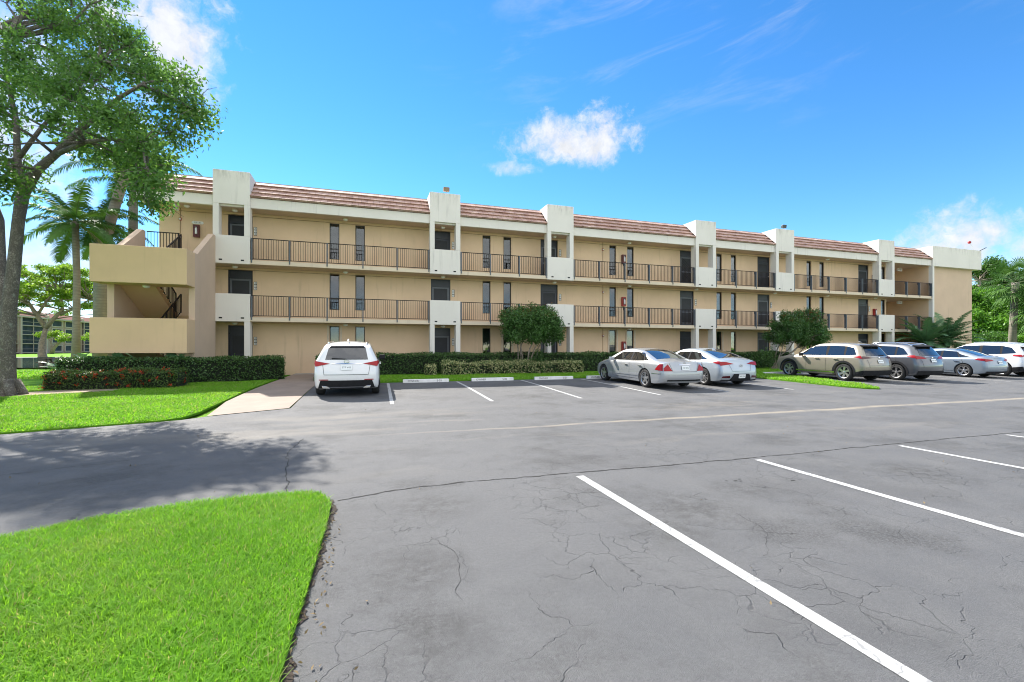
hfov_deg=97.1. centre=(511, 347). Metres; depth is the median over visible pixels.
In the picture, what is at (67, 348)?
window
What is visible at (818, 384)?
island lawn
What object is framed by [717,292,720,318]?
window
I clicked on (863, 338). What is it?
door
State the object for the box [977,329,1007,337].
understorey shrub
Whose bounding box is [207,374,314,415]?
walkway
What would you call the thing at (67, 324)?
window
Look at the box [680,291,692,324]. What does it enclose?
door
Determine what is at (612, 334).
window
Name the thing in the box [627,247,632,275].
window
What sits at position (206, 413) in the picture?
ground
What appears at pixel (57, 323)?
window
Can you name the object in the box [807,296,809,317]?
window
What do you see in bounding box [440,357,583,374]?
variegated hedge
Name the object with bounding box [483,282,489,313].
window
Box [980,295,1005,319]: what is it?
bushy tree
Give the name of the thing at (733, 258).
window
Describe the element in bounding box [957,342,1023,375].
white suv
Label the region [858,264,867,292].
door
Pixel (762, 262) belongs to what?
door
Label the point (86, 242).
feather palm
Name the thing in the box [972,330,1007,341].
understorey shrub
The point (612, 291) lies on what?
window
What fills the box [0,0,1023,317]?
sky
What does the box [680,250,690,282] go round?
door
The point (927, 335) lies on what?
cycad
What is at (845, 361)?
tan suv
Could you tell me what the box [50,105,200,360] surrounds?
royal palm
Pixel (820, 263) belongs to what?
window
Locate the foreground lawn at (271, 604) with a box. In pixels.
[0,494,330,681]
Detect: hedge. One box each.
[38,363,188,390]
[53,353,285,382]
[313,350,790,379]
[424,363,436,374]
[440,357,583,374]
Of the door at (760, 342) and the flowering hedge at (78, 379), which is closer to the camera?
the flowering hedge at (78, 379)
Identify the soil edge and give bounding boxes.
[280,499,336,681]
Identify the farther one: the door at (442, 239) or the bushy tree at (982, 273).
the bushy tree at (982, 273)
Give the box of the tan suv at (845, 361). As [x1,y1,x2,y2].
[777,341,891,380]
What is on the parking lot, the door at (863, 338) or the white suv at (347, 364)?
the white suv at (347, 364)
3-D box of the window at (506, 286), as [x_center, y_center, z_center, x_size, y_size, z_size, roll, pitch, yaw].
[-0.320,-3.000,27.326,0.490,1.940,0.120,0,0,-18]
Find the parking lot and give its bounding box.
[0,372,1023,681]
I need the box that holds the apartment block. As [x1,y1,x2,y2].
[16,310,88,353]
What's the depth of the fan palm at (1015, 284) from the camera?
41.85 m
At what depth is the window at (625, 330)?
29.90 m
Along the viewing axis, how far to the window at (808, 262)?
34.85 m
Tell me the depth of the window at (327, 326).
24.20 m
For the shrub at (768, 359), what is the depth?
27.98 m
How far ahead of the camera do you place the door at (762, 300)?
33.43 m
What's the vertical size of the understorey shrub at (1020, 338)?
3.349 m
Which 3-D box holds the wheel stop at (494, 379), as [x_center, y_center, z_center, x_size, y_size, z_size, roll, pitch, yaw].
[-0.825,1.345,19.242,1.840,0.150,0.163,0,0,-18]
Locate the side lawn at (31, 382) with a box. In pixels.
[0,375,289,433]
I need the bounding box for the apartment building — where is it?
[89,169,980,374]
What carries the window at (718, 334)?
in the apartment building
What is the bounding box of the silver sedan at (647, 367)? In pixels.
[598,348,702,386]
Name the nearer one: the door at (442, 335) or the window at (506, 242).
the door at (442, 335)
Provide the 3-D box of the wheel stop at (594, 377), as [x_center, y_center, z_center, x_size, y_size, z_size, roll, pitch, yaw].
[4.264,1.345,20.796,1.840,0.150,0.163,0,0,-18]
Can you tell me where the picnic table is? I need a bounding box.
[35,358,68,367]
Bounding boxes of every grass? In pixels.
[17,369,49,378]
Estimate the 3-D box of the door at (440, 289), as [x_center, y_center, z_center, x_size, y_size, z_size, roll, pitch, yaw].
[-4.107,-2.710,26.021,1.120,2.460,0.175,0,0,-18]
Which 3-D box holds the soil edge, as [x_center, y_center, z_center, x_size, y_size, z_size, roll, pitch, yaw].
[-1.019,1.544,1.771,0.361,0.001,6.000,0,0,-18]
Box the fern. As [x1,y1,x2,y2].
[41,351,190,368]
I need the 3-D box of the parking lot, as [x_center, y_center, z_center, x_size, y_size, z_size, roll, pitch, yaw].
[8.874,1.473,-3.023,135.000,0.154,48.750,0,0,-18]
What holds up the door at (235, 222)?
in the apartment building
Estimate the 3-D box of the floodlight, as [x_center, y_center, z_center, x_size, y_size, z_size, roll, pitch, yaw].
[-3.628,-8.659,25.002,0.340,0.378,0.204,0,0,-18]
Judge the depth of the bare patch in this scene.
14.05 m
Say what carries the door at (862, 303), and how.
in the apartment building
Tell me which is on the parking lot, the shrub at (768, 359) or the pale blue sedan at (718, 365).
the pale blue sedan at (718, 365)
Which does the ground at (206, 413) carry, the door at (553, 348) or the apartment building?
the apartment building
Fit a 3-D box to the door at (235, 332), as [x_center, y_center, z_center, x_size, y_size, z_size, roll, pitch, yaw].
[-13.719,0.100,22.887,1.100,2.460,0.175,0,0,-18]
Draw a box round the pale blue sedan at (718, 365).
[676,348,756,384]
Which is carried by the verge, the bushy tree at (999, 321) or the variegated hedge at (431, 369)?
the variegated hedge at (431, 369)
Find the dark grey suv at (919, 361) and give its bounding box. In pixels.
[871,342,943,379]
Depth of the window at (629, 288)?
29.97 m
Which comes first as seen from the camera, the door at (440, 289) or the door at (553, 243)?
the door at (440, 289)
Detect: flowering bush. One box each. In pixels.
[497,300,565,358]
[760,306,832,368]
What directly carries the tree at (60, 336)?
on the ground at (206, 413)
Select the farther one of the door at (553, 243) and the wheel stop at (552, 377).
the door at (553, 243)
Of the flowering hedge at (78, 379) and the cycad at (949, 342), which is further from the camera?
the cycad at (949, 342)
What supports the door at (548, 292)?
in the apartment building
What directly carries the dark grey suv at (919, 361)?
on the parking lot
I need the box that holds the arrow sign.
[192,220,203,223]
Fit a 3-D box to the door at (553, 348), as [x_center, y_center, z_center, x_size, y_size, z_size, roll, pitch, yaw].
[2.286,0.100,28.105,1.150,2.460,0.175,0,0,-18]
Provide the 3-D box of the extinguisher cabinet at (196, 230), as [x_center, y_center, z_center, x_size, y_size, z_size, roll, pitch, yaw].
[-15.441,-5.720,22.133,0.260,0.600,0.238,0,0,-18]
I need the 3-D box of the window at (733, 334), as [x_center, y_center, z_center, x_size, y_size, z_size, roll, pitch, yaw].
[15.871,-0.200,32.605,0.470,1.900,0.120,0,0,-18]
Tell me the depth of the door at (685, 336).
31.29 m
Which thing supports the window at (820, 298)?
in the apartment building
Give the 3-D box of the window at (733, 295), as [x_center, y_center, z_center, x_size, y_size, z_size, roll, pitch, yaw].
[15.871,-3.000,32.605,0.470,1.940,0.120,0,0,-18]
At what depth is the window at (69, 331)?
137.49 m
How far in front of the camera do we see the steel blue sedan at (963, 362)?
22.39 m
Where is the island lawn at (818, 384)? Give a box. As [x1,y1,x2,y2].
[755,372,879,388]
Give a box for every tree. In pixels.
[0,0,227,395]
[17,263,92,365]
[34,330,88,353]
[972,255,1023,292]
[972,286,1023,342]
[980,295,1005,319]
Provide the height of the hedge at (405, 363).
1.418 m
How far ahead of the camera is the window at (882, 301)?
37.39 m
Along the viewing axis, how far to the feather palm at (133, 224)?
29.76 m
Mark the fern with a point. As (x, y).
(121, 354)
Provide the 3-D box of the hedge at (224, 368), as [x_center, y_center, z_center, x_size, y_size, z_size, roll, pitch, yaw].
[-12.947,0.845,17.830,7.331,1.309,1.919,0,0,-35]
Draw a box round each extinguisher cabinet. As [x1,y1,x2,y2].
[193,224,199,237]
[621,254,625,263]
[621,297,625,305]
[621,341,625,350]
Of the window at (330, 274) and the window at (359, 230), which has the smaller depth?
the window at (330, 274)
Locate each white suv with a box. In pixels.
[314,339,384,394]
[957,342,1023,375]
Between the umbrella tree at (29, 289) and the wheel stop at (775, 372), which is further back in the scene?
the umbrella tree at (29, 289)
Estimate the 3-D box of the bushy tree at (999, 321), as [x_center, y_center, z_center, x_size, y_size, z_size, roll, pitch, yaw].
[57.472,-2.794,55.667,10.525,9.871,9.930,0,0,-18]
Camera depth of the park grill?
35.27 m
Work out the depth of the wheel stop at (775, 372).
23.75 m
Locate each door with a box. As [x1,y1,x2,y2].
[228,214,252,237]
[228,270,252,294]
[228,325,252,358]
[431,279,449,300]
[435,231,449,249]
[435,328,449,353]
[541,240,556,275]
[541,284,556,305]
[541,340,556,353]
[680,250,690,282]
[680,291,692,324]
[680,331,690,349]
[757,256,768,287]
[757,294,768,326]
[757,332,768,351]
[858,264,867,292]
[858,299,867,328]
[858,334,867,343]
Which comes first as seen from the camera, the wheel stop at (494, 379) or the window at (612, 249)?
the wheel stop at (494, 379)
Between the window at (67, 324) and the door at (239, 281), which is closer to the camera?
the door at (239, 281)
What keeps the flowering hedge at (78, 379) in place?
on the side lawn at (31, 382)
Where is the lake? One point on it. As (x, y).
(25, 362)
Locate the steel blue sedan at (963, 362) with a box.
[933,348,1007,376]
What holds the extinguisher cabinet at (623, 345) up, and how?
attached to the apartment building
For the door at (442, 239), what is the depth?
26.07 m
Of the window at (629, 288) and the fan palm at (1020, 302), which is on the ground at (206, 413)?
the fan palm at (1020, 302)
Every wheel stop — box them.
[403,379,448,382]
[471,377,513,380]
[534,376,572,379]
[586,375,613,378]
[763,372,784,373]
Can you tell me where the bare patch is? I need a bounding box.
[0,389,114,396]
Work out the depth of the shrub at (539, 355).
24.19 m
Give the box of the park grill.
[37,357,54,365]
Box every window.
[51,320,62,326]
[51,345,62,351]
[64,321,71,327]
[64,329,71,334]
[64,345,70,351]
[327,326,341,343]
[330,223,338,259]
[330,274,337,309]
[355,225,364,260]
[355,275,364,310]
[355,327,364,341]
[483,236,489,267]
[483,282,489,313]
[483,328,489,352]
[501,329,512,352]
[503,237,510,260]
[503,282,510,304]
[608,330,617,352]
[609,246,615,274]
[609,287,615,316]
[625,330,635,348]
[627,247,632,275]
[628,288,632,316]
[716,331,723,349]
[717,254,720,280]
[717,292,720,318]
[731,255,735,281]
[731,292,735,318]
[731,332,735,351]
[807,261,809,285]
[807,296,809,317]
[819,262,822,286]
[819,297,822,319]
[881,267,883,278]
[881,300,883,314]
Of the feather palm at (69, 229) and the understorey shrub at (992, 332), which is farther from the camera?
the understorey shrub at (992, 332)
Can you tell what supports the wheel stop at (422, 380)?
on the parking lot
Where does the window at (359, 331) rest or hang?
in the apartment building
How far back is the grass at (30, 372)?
22.90 m
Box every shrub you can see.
[492,349,547,362]
[749,345,777,366]
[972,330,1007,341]
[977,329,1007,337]
[1017,333,1023,343]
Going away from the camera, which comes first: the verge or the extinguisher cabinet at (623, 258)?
the verge
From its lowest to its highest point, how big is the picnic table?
0.770 m
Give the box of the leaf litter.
[9,386,1013,681]
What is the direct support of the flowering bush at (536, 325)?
on the verge
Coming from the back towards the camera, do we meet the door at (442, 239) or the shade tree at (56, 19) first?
the door at (442, 239)
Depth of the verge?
20.58 m
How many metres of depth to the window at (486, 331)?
26.95 m
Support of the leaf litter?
on the parking lot
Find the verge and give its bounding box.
[380,371,596,382]
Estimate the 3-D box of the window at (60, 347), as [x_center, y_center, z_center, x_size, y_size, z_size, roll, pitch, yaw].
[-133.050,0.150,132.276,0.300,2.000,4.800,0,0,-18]
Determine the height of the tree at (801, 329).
4.093 m
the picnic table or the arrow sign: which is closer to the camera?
the arrow sign
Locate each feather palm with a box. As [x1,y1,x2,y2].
[1,182,135,358]
[32,197,158,306]
[64,153,180,233]
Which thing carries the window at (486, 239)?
in the apartment building
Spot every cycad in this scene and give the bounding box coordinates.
[895,317,967,347]
[905,310,986,347]
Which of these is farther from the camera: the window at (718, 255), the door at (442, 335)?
the window at (718, 255)
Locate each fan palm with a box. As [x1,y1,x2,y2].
[972,255,1023,341]
[1003,289,1023,333]
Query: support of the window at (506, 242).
in the apartment building
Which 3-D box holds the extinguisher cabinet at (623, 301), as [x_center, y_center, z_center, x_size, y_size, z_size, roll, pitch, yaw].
[7.311,-3.010,29.550,0.260,0.600,0.238,0,0,-18]
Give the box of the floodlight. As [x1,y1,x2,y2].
[443,187,449,192]
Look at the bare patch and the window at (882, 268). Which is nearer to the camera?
the bare patch
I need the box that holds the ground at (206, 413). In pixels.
[16,353,313,419]
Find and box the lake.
[16,357,69,367]
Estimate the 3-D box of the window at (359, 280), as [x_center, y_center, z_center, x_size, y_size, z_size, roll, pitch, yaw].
[-8.297,-3.000,24.726,0.490,1.940,0.120,0,0,-18]
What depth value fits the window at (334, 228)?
24.35 m

